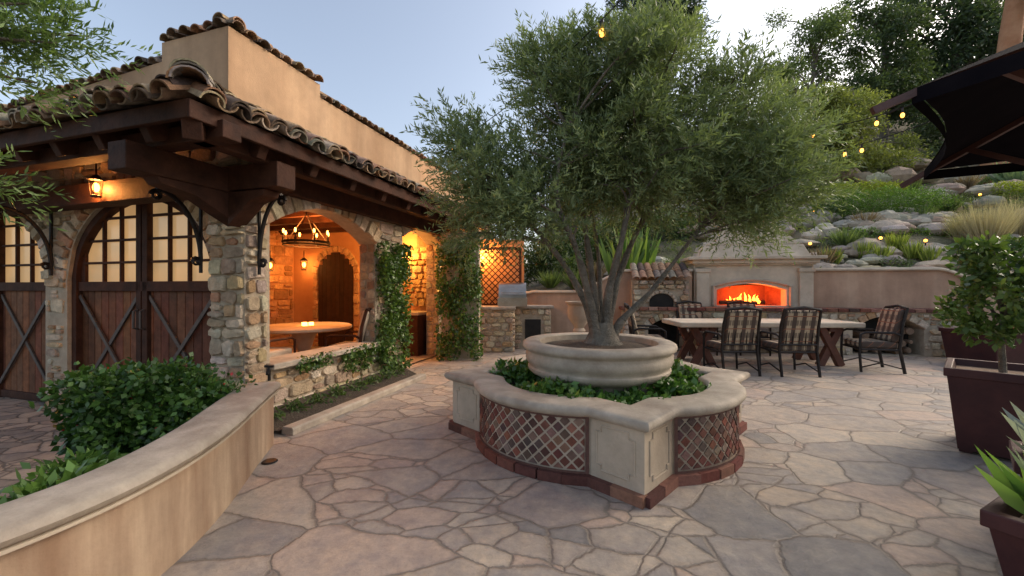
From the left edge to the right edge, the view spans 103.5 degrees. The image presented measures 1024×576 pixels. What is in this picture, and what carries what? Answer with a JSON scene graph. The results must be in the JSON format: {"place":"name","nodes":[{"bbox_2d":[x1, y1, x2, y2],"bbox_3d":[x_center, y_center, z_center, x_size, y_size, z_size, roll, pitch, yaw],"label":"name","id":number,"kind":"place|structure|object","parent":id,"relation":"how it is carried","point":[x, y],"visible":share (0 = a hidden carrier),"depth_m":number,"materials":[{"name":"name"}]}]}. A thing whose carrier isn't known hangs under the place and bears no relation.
{"place":"outdoors","nodes":[
{"label":"outdoors","id":0,"kind":"place"},
{"bbox_2d":[0,397,75,497],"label":"driveway","id":1,"kind":"structure","parent":0,"point":[27,433],"depth_m":4.19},
{"bbox_2d":[0,0,160,232],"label":"foreground tree","id":2,"kind":"object","parent":1,"relation":"on","point":[11,34],"visible":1,"depth_m":2.38,"materials":[{"name":"green plant"}]},
{"bbox_2d":[0,396,273,575],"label":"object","id":3,"kind":"object","parent":1,"relation":"on","point":[160,529],"visible":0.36,"depth_m":1.95,"materials":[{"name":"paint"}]},
{"bbox_2d":[0,381,280,549],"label":"cap","id":4,"kind":"object","parent":3,"relation":"on","point":[24,518],"visible":0.97,"depth_m":1.83,"materials":[{"name":"stone"}]},
{"bbox_2d":[0,148,440,404],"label":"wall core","id":5,"kind":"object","parent":1,"relation":"on","point":[63,360],"visible":0.24,"depth_m":5.26,"materials":[{"name":"stone"}]},
{"bbox_2d":[0,215,45,401],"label":"carriage door frame","id":6,"kind":"object","parent":5,"relation":"attached to","point":[18,285],"visible":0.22,"depth_m":5.68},
{"bbox_2d":[3,291,45,392],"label":"carriage door planks","id":7,"kind":"object","parent":6,"relation":"in","point":[24,374],"visible":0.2,"depth_m":5.65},
{"bbox_2d":[0,294,45,383],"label":"carriage door ironwork","id":8,"kind":"object","parent":7,"relation":"attached to","point":[24,336],"visible":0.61,"depth_m":5.61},
{"bbox_2d":[6,216,43,281],"bbox_3d":[-7.389,-0.585,5.846,2.610,1.130,0.001,0,0,17],"label":"carriage door window","id":9,"kind":"structure","parent":6,"relation":"in","point":[24,255],"depth_m":5.70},
{"bbox_2d":[72,201,210,375],"bbox_3d":[-4.481,0.215,4.925,2.550,2.730,0.120,0,0,17],"label":"carriage door frame","id":10,"kind":"object","parent":5,"relation":"attached to","point":[143,285],"visible":0.43,"depth_m":4.91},
{"bbox_2d":[83,291,210,376],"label":"carriage door planks","id":11,"kind":"object","parent":10,"relation":"in","point":[181,311],"visible":0.23,"depth_m":4.90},
{"bbox_2d":[79,295,210,371],"bbox_3d":[-4.493,0.725,4.884,2.384,1.279,0.096,0,0,17],"label":"carriage door ironwork","id":12,"kind":"object","parent":11,"relation":"attached to","point":[179,345],"visible":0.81,"depth_m":4.87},
{"bbox_2d":[89,203,210,281],"bbox_3d":[-4.472,-0.585,4.954,2.510,1.130,0.001,0,0,17],"label":"carriage door window","id":13,"kind":"structure","parent":10,"relation":"in","point":[160,247],"depth_m":4.91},
{"bbox_2d":[0,149,440,406],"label":"stone facing","id":14,"kind":"object","parent":5,"relation":"attached to","point":[225,266],"visible":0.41,"depth_m":4.87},
{"bbox_2d":[0,187,286,275],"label":"iron brackets","id":15,"kind":"object","parent":14,"relation":"attached to","point":[197,233],"visible":0.96,"depth_m":4.26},
{"bbox_2d":[373,240,413,371],"bbox_3d":[-1.916,0.314,6.658,0.290,2.181,0.904,0,0,15],"label":"climbing ivy","id":16,"kind":"object","parent":14,"relation":"attached to","point":[387,265],"visible":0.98,"depth_m":6.55,"materials":[{"name":"green plant"}]},
{"bbox_2d":[0,98,485,235],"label":"roof timbers","id":17,"kind":"object","parent":5,"relation":"on","point":[143,143],"visible":0.84,"depth_m":3.86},
{"bbox_2d":[87,163,104,197],"bbox_3d":[-4.636,-1.201,4.502,0.133,0.378,0.133,0,0,-22],"label":"wall lantern","id":18,"kind":"object","parent":17,"relation":"hanging from","point":[96,178],"depth_m":4.49,"materials":[{"name":"metal"}]},
{"bbox_2d":[2,26,487,310],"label":"parapet walls","id":19,"kind":"structure","parent":5,"relation":"on","point":[238,64],"depth_m":5.62,"materials":[{"name":"beige paint"}]},
{"bbox_2d":[0,12,480,214],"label":"roof tiles","id":20,"kind":"object","parent":19,"relation":"attached to","point":[184,78],"visible":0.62,"depth_m":3.59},
{"bbox_2d":[270,211,346,234],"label":"ceiling beams","id":21,"kind":"structure","parent":5,"relation":"attached to","point":[289,223],"depth_m":8.31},
{"bbox_2d":[281,212,330,247],"bbox_3d":[-3.527,-1.059,6.934,0.764,0.681,0.764,0,0,0],"label":"chandelier","id":22,"kind":"object","parent":21,"relation":"hanging from","point":[311,242],"visible":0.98,"depth_m":6.91,"materials":[{"name":"metal"}]},
{"bbox_2d":[266,341,380,369],"bbox_3d":[-2.527,0.870,5.415,0.440,0.070,1.960,0,0,17],"label":"sill cap","id":23,"kind":"object","parent":5,"relation":"on","point":[284,361],"visible":0.56,"depth_m":5.15,"materials":[{"name":"stone"}]},
{"bbox_2d":[295,341,386,374],"bbox_3d":[-2.269,0.913,5.579,0.208,0.236,1.797,0,0,17],"label":"trailing ivy","id":24,"kind":"object","parent":5,"relation":"attached to","point":[316,362],"visible":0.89,"depth_m":5.19,"materials":[{"name":"green plant"}]},
{"bbox_2d":[270,231,425,346],"bbox_3d":[-4.167,0.000,7.790,4.920,2.800,4.208,0,0,0],"label":"interior","id":25,"kind":"object","parent":5,"relation":"in","point":[279,295],"depth_m":9.52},
{"bbox_2d":[318,252,352,346],"bbox_3d":[-4.152,0.283,9.510,0.974,2.235,0.030,0,0,17],"label":"interior door","id":26,"kind":"structure","parent":25,"relation":"in","point":[335,286],"depth_m":9.49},
{"bbox_2d":[342,348,382,374],"bbox_3d":[-2.171,1.057,6.002,0.150,0.364,0.955,0,0,16],"label":"trailing ivy","id":27,"kind":"object","parent":5,"relation":"attached to","point":[368,359],"visible":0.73,"depth_m":5.91,"materials":[{"name":"green plant"}]},
{"bbox_2d":[211,205,265,383],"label":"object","id":28,"kind":"object","parent":1,"relation":"on","point":[245,257],"visible":0.07,"depth_m":4.24,"materials":[{"name":"stone"}]},
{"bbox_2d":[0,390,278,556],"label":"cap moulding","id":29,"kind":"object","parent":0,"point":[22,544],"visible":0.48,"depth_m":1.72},
{"bbox_2d":[284,345,434,363],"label":"interior floor","id":30,"kind":"structure","parent":0,"point":[419,358],"depth_m":8.22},
{"bbox_2d":[270,336,295,356],"bbox_3d":[-3.633,0.841,5.826,0.628,1.125,0.731,0,0,11],"label":"dining chair","id":31,"kind":"object","parent":30,"relation":"on","point":[276,351],"visible":0.07,"depth_m":5.91,"materials":[{"name":"wood"}]},
{"bbox_2d":[270,322,351,351],"bbox_3d":[-3.508,0.990,6.824,1.500,0.820,1.500,0,0,0],"label":"round table","id":32,"kind":"object","parent":30,"relation":"on","point":[303,334],"visible":0.69,"depth_m":6.67,"materials":[{"name":"stone"}]},
{"bbox_2d":[324,307,371,346],"bbox_3d":[-2.532,0.841,6.540,0.731,1.125,0.628,0,0,5],"label":"dining chair","id":33,"kind":"object","parent":30,"relation":"on","point":[362,330],"visible":0.27,"depth_m":6.27,"materials":[{"name":"wood"}]},
{"bbox_2d":[402,315,425,355],"bbox_3d":[-2.416,0.980,8.686,1.200,0.840,0.560,0,0,17],"label":"bar cabinet","id":34,"kind":"object","parent":30,"relation":"on","point":[417,347],"visible":0.26,"depth_m":8.29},
{"bbox_2d":[0,0,1001,262],"label":"sky","id":35,"kind":"structure","parent":0,"point":[372,57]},
{"bbox_2d":[161,349,1019,575],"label":"patio","id":36,"kind":"structure","parent":0,"point":[849,468],"depth_m":2.64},
{"bbox_2d":[274,368,415,430],"bbox_3d":[-2.074,1.340,5.392,0.680,0.020,3.100,0,0,17],"label":"planting strip","id":37,"kind":"object","parent":36,"relation":"on","point":[295,416],"visible":0.6,"depth_m":4.87,"materials":[{"name":"soil"}]},
{"bbox_2d":[274,365,404,420],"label":"strip seedlings","id":38,"kind":"object","parent":37,"relation":"on","point":[336,394],"visible":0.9,"depth_m":5.01,"materials":[{"name":"green plant"}]},
{"bbox_2d":[282,373,425,435],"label":"curb","id":39,"kind":"structure","parent":36,"relation":"on","point":[301,425],"depth_m":4.56,"materials":[{"name":"stone"}]},
{"bbox_2d":[441,233,479,358],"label":"stone pillar","id":40,"kind":"structure","parent":36,"relation":"on","point":[445,321],"depth_m":8.02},
{"bbox_2d":[434,238,484,361],"bbox_3d":[-1.011,0.244,7.834,0.984,2.439,0.406,0,0,0],"label":"climbing ivy","id":41,"kind":"object","parent":40,"relation":"attached to","point":[450,344],"visible":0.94,"depth_m":7.78,"materials":[{"name":"green plant"}]},
{"bbox_2d":[480,240,523,303],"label":"kitchen wall","id":42,"kind":"structure","parent":36,"relation":"on","point":[498,279],"depth_m":10.00,"materials":[{"name":"orange paint"}]},
{"bbox_2d":[480,305,553,351],"bbox_3d":[0.090,0.905,9.360,1.740,0.990,1.280,0,0,0],"label":"outdoor kitchen","id":43,"kind":"object","parent":36,"relation":"on","point":[508,329],"visible":0.89,"depth_m":8.80,"materials":[{"name":"stone"}]},
{"bbox_2d":[480,247,521,304],"bbox_3d":[-0.325,-0.240,9.700,1.110,1.480,0.060,0,0,0],"label":"lattice trellis","id":44,"kind":"object","parent":43,"relation":"on","point":[519,269],"visible":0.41,"depth_m":9.68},
{"bbox_2d":[498,283,526,306],"bbox_3d":[0.010,0.145,9.243,0.660,0.530,0.714,0,0,0],"label":"barbecue grill","id":45,"kind":"object","parent":43,"relation":"on","point":[512,294],"visible":1,"depth_m":9.00,"materials":[{"name":"silver metal"}]},
{"bbox_2d":[525,319,540,338],"bbox_3d":[0.480,1.010,9.280,0.360,0.580,0.040,0,0,0],"label":"niche door","id":46,"kind":"structure","parent":43,"relation":"in","point":[532,326],"depth_m":9.26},
{"bbox_2d":[565,301,586,331],"bbox_3d":[1.350,0.835,8.100,0.560,1.130,0.560,0,0,0],"label":"stone urn","id":47,"kind":"object","parent":36,"relation":"on","point":[576,315],"visible":0.44,"depth_m":7.94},
{"bbox_2d":[444,332,749,509],"bbox_3d":[0.850,0.961,4.030,2.584,0.885,2.584,0,0,-32],"label":"tiered planter","id":48,"kind":"object","parent":36,"relation":"on","point":[650,453],"visible":0.88,"depth_m":3.00,"materials":[{"name":"stone"}]},
{"bbox_2d":[488,356,711,404],"bbox_3d":[0.841,0.849,4.041,2.176,0.259,2.156,0,0,0],"label":"planter groundcover","id":49,"kind":"object","parent":48,"relation":"on","point":[681,381],"visible":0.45,"depth_m":3.43,"materials":[{"name":"green plant"}]},
{"bbox_2d":[399,0,877,345],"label":"olive tree","id":50,"kind":"object","parent":48,"relation":"on","point":[748,176],"visible":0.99,"depth_m":3.65,"materials":[{"name":"green plant"}]},
{"bbox_2d":[455,0,940,192],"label":"string lights","id":51,"kind":"object","parent":50,"relation":"hanging from","point":[902,115],"visible":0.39,"depth_m":5.77,"materials":[{"name":"metal"}]},
{"bbox_2d":[624,303,666,338],"bbox_3d":[2.483,0.841,7.612,0.731,1.125,0.628,0,0,10],"label":"patio chair","id":52,"kind":"object","parent":36,"relation":"on","point":[633,326],"visible":0.4,"depth_m":7.40,"materials":[{"name":"metal"}]},
{"bbox_2d":[675,300,718,355],"bbox_3d":[3.947,0.841,8.688,0.628,1.125,0.731,0,0,-3],"label":"patio chair","id":53,"kind":"object","parent":36,"relation":"on","point":[682,312],"visible":0.35,"depth_m":8.88,"materials":[{"name":"fabric"}]},
{"bbox_2d":[703,306,761,375],"bbox_3d":[3.623,0.841,6.652,0.628,1.125,0.731,0,0,-3],"label":"patio chair","id":54,"kind":"object","parent":36,"relation":"on","point":[737,334],"visible":0.98,"depth_m":6.41,"materials":[{"name":"metal"}]},
{"bbox_2d":[727,301,771,355],"bbox_3d":[5.057,0.841,8.668,0.628,1.125,0.731,0,0,6],"label":"patio chair","id":55,"kind":"object","parent":36,"relation":"on","point":[752,304],"visible":0.22,"depth_m":8.89,"materials":[{"name":"metal"}]},
{"bbox_2d":[680,209,827,306],"bbox_3d":[5.487,-0.700,9.387,2.840,2.400,0.920,0,0,9],"label":"outdoor fireplace","id":56,"kind":"object","parent":36,"relation":"on","point":[781,280],"visible":0.76,"depth_m":9.15,"materials":[{"name":"paint"}]},
{"bbox_2d":[662,318,865,366],"bbox_3d":[4.600,1.016,7.600,3.200,0.813,1.000,0,0,2],"label":"dining table","id":57,"kind":"object","parent":36,"relation":"on","point":[696,326],"visible":0.55,"depth_m":7.27,"materials":[{"name":"stone"}]},
{"bbox_2d":[526,270,1013,332],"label":"wall","id":58,"kind":"structure","parent":36,"relation":"on","point":[880,289],"depth_m":8.84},
{"bbox_2d":[526,267,962,293],"bbox_3d":[5.419,-0.147,9.276,12.500,0.595,0.360,0,0,9],"label":"cap","id":59,"kind":"object","parent":58,"relation":"on","point":[953,272],"visible":0.46,"depth_m":8.77,"materials":[{"name":"concrete"}]},
{"bbox_2d":[648,317,907,351],"bbox_3d":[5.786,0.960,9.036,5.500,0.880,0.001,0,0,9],"label":"stone hearth wall","id":60,"kind":"structure","parent":36,"relation":"on","point":[671,330],"depth_m":9.36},
{"bbox_2d":[623,311,956,355],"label":"stones","id":61,"kind":"object","parent":36,"relation":"on","point":[922,324],"visible":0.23,"depth_m":8.45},
{"bbox_2d":[759,306,822,376],"bbox_3d":[4.547,0.841,6.612,0.628,1.125,0.731,0,0,2],"label":"patio chair","id":62,"kind":"object","parent":36,"relation":"on","point":[798,333],"visible":0.96,"depth_m":6.37,"materials":[{"name":"metal"}]},
{"bbox_2d":[621,310,969,356],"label":"low stone wall","id":63,"kind":"structure","parent":36,"relation":"on","point":[919,337],"depth_m":8.44,"materials":[{"name":"stone"}]},
{"bbox_2d":[619,306,975,312],"bbox_3d":[5.954,0.465,8.817,6.984,0.070,0.540,0,0,9],"label":"brick coping","id":64,"kind":"object","parent":63,"relation":"on","point":[911,310],"visible":0.48,"depth_m":8.59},
{"bbox_2d":[630,262,692,306],"bbox_3d":[3.421,-0.065,9.382,1.290,1.090,0.737,0,0,9],"label":"pizza oven","id":65,"kind":"object","parent":64,"relation":"on","point":[668,293],"visible":0.86,"depth_m":9.18,"materials":[{"name":"stone"}]},
{"bbox_2d":[852,327,913,353],"bbox_3d":[7.776,1.100,8.525,1.039,0.559,0.330,0,0,9],"label":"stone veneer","id":66,"kind":"object","parent":63,"relation":"on","point":[909,331],"visible":0.23,"depth_m":8.41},
{"bbox_2d":[840,304,908,373],"bbox_3d":[6.216,0.841,6.932,0.731,1.125,0.628,0,0,15],"label":"patio chair","id":67,"kind":"object","parent":36,"relation":"on","point":[888,333],"visible":0.96,"depth_m":6.73,"materials":[{"name":"metal"}]},
{"bbox_2d":[869,41,1023,187],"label":"patio umbrella","id":68,"kind":"object","parent":36,"relation":"on","point":[978,106],"visible":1,"depth_m":2.00,"materials":[{"name":"fabric"}]},
{"bbox_2d":[938,327,1023,363],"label":"square planter","id":69,"kind":"object","parent":36,"relation":"on","point":[955,346],"visible":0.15,"depth_m":7.15,"materials":[{"name":"metal"}]},
{"bbox_2d":[943,357,1023,458],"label":"square planter","id":70,"kind":"object","parent":36,"relation":"on","point":[983,393],"visible":0.98,"depth_m":3.33,"materials":[{"name":"ceramic"}]},
{"bbox_2d":[931,230,1023,372],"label":"potted tree","id":71,"kind":"object","parent":70,"relation":"on","point":[982,261],"visible":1,"depth_m":3.34,"materials":[{"name":"green plant"}]},
{"bbox_2d":[980,496,1023,575],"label":"square planter","id":72,"kind":"object","parent":36,"relation":"on","point":[1001,520],"visible":0.9,"depth_m":1.68,"materials":[{"name":"metal"}]},
{"bbox_2d":[974,444,1023,513],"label":"agave plant","id":73,"kind":"object","parent":72,"relation":"on","point":[1006,483],"visible":1,"depth_m":1.76,"materials":[{"name":"green plant"}]},
{"bbox_2d":[1009,440,1023,477],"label":"square planter","id":74,"kind":"object","parent":36,"relation":"on","point":[1015,465],"visible":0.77,"depth_m":2.32,"materials":[{"name":"metal"}]},
{"bbox_2d":[1001,402,1023,449],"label":"agave plant","id":75,"kind":"object","parent":74,"relation":"in","point":[1016,424],"visible":1,"depth_m":2.36,"materials":[{"name":"green plant"}]},
{"bbox_2d":[524,118,1023,290],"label":"hillside","id":76,"kind":"structure","parent":0,"point":[945,240],"depth_m":12.81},
{"bbox_2d":[531,268,565,287],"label":"garden shrub","id":77,"kind":"object","parent":76,"relation":"on","point":[550,280],"visible":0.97,"depth_m":11.38,"materials":[{"name":"green plant"}]},
{"bbox_2d":[599,230,648,274],"bbox_3d":[2.900,-0.653,10.194,1.295,1.696,1.223,0,0,-31],"label":"bird of paradise plant","id":78,"kind":"object","parent":76,"relation":"on","point":[607,260],"visible":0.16,"depth_m":10.14,"materials":[{"name":"green plant"}]},
{"bbox_2d":[606,225,650,256],"bbox_3d":[3.308,-1.009,10.813,1.152,1.716,1.307,0,0,-34],"label":"bird of paradise plant","id":79,"kind":"object","parent":76,"relation":"on","point":[629,241],"visible":0.07,"depth_m":10.62,"materials":[{"name":"green plant"}]},
{"bbox_2d":[626,218,661,265],"bbox_3d":[3.433,-0.932,10.557,0.905,1.745,1.251,0,0,25],"label":"bird of paradise plant","id":80,"kind":"object","parent":76,"relation":"on","point":[650,258],"visible":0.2,"depth_m":10.45,"materials":[{"name":"green plant"}]},
{"bbox_2d":[605,0,713,146],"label":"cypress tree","id":81,"kind":"object","parent":76,"relation":"on","point":[691,8],"visible":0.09,"depth_m":25.91,"materials":[{"name":"green plant"}]},
{"bbox_2d":[524,196,852,287],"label":"background shrubs","id":82,"kind":"object","parent":76,"relation":"on","point":[541,266],"visible":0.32,"depth_m":13.04,"materials":[{"name":"green plant"}]},
{"bbox_2d":[602,156,1023,277],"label":"hillside boulders","id":83,"kind":"object","parent":76,"relation":"on","point":[905,221],"visible":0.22,"depth_m":12.13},
{"bbox_2d":[754,1,877,130],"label":"pepper tree","id":84,"kind":"object","parent":76,"relation":"on","point":[831,26],"visible":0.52,"depth_m":21.79,"materials":[{"name":"green plant"}]},
{"bbox_2d":[808,245,844,263],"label":"garden shrub","id":85,"kind":"object","parent":76,"relation":"on","point":[831,258],"visible":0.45,"depth_m":10.30,"materials":[{"name":"green plant"}]},
{"bbox_2d":[662,170,1023,287],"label":"slope planting","id":86,"kind":"object","parent":76,"relation":"on","point":[964,206],"visible":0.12,"depth_m":12.79,"materials":[{"name":"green plant"}]},
{"bbox_2d":[827,225,865,245],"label":"garden shrub","id":87,"kind":"object","parent":76,"relation":"on","point":[837,237],"visible":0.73,"depth_m":10.92,"materials":[{"name":"green plant"}]},
{"bbox_2d":[852,239,873,258],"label":"succulent clump","id":88,"kind":"object","parent":76,"relation":"on","point":[861,248],"visible":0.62,"depth_m":10.42,"materials":[{"name":"green plant"}]},
{"bbox_2d":[796,80,933,177],"bbox_3d":[15.016,-6.898,18.098,7.682,4.994,3.818,0,0,-22],"label":"acacia tree","id":89,"kind":"object","parent":76,"relation":"on","point":[876,156],"visible":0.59,"depth_m":16.76,"materials":[{"name":"green plant"}]},
{"bbox_2d":[821,177,910,197],"bbox_3d":[12.750,-3.586,14.628,2.938,0.678,1.670,0,0,0],"label":"clipped hedge","id":90,"kind":"object","parent":76,"relation":"on","point":[874,186],"visible":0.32,"depth_m":14.24,"materials":[{"name":"green plant"}]},
{"bbox_2d":[784,46,974,119],"bbox_3d":[35.845,-13.926,34.166,28.670,12.355,7.238,0,0,0],"label":"oak tree","id":91,"kind":"object","parent":76,"relation":"on","point":[809,78],"visible":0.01,"depth_m":33.57,"materials":[{"name":"green plant"}]},
{"bbox_2d":[865,243,896,255],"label":"succulent clump","id":92,"kind":"object","parent":76,"relation":"on","point":[878,250],"visible":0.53,"depth_m":10.13,"materials":[{"name":"green plant"}]},
{"bbox_2d":[824,0,947,146],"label":"oak tree","id":93,"kind":"object","parent":76,"relation":"on","point":[900,75],"visible":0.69,"depth_m":22.02,"materials":[{"name":"green plant"}]},
{"bbox_2d":[811,183,965,216],"bbox_3d":[12.133,-2.698,13.193,4.150,1.384,2.264,0,0,0],"label":"clipped hedge","id":94,"kind":"object","parent":76,"relation":"on","point":[918,202],"visible":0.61,"depth_m":12.79,"materials":[{"name":"green plant"}]},
{"bbox_2d":[843,226,950,237],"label":"boulders","id":95,"kind":"object","parent":76,"relation":"on","point":[878,233],"visible":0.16,"depth_m":11.22,"materials":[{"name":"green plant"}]},
{"bbox_2d":[883,231,911,250],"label":"succulent clump","id":96,"kind":"object","parent":76,"relation":"on","point":[891,240],"visible":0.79,"depth_m":10.47,"materials":[{"name":"green plant"}]},
{"bbox_2d":[898,240,924,258],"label":"succulent clump","id":97,"kind":"object","parent":76,"relation":"on","point":[907,251],"visible":0.91,"depth_m":10.16,"materials":[{"name":"green plant"}]},
{"bbox_2d":[811,192,1023,267],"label":"slope planting","id":98,"kind":"object","parent":76,"relation":"on","point":[895,261],"visible":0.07,"depth_m":11.25,"materials":[{"name":"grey plant"}]},
{"bbox_2d":[904,101,945,158],"bbox_3d":[24.138,-7.690,19.960,9.274,5.449,4.794,0,0,0],"label":"oak tree","id":99,"kind":"object","parent":76,"relation":"on","point":[926,130],"visible":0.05,"depth_m":20.48,"materials":[{"name":"green plant"}]},
{"bbox_2d":[913,244,943,261],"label":"succulent clump","id":100,"kind":"object","parent":76,"relation":"on","point":[925,254],"visible":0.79,"depth_m":9.88,"materials":[{"name":"green plant"}]},
{"bbox_2d":[868,0,1023,132],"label":"oak tree","id":101,"kind":"object","parent":76,"relation":"on","point":[968,25],"visible":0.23,"depth_m":23.89,"materials":[{"name":"green plant"}]},
{"bbox_2d":[933,196,971,211],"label":"garden shrub","id":102,"kind":"object","parent":76,"relation":"on","point":[953,209],"visible":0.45,"depth_m":12.85,"materials":[{"name":"green plant"}]},
{"bbox_2d":[938,205,992,237],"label":"ornamental grass","id":103,"kind":"object","parent":76,"relation":"on","point":[951,228],"depth_m":10.59,"materials":[{"name":"beige plant"}]},
{"bbox_2d":[947,175,985,189],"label":"ornamental grass","id":104,"kind":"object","parent":76,"relation":"on","point":[968,183],"depth_m":14.36,"materials":[{"name":"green plant"}]},
{"bbox_2d":[945,196,1023,240],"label":"ornamental grass","id":105,"kind":"object","parent":76,"relation":"on","point":[992,227],"depth_m":10.03,"materials":[{"name":"beige plant"}]},
{"bbox_2d":[974,194,1023,244],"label":"ornamental grass","id":106,"kind":"object","parent":76,"relation":"on","point":[1019,230],"depth_m":10.72,"materials":[{"name":"beige plant"}]},
{"bbox_2d":[980,0,1023,183],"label":"eucalyptus tree","id":107,"kind":"object","parent":76,"relation":"on","point":[1011,29],"visible":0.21,"depth_m":15.81,"materials":[{"name":"green plant"}]},
{"bbox_2d":[989,180,1023,198],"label":"clipped hedge","id":108,"kind":"object","parent":76,"relation":"on","point":[1019,185],"visible":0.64,"depth_m":13.30,"materials":[{"name":"green plant"}]},
{"bbox_2d":[992,162,1023,181],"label":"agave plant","id":109,"kind":"object","parent":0,"point":[1013,175],"visible":0.5,"depth_m":14.47,"materials":[{"name":"green plant"}]},
{"bbox_3d":[-2.980,1.320,2.200,2.040,0.500,3.400,0,0,0],"label":"soil bed","id":110,"kind":"object","parent":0,"visible":0},
{"bbox_2d":[0,446,127,503],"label":"border plants","id":111,"kind":"object","parent":110,"relation":"on","point":[72,466],"visible":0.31,"depth_m":2.21,"materials":[{"name":"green plant"}]},
{"bbox_2d":[28,352,257,462],"bbox_3d":[-2.773,0.903,3.094,1.365,0.810,1.026,0,0,0],"label":"leafy bush","id":112,"kind":"object","parent":110,"relation":"on","point":[109,409],"visible":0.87,"depth_m":2.85,"materials":[{"name":"green plant"}]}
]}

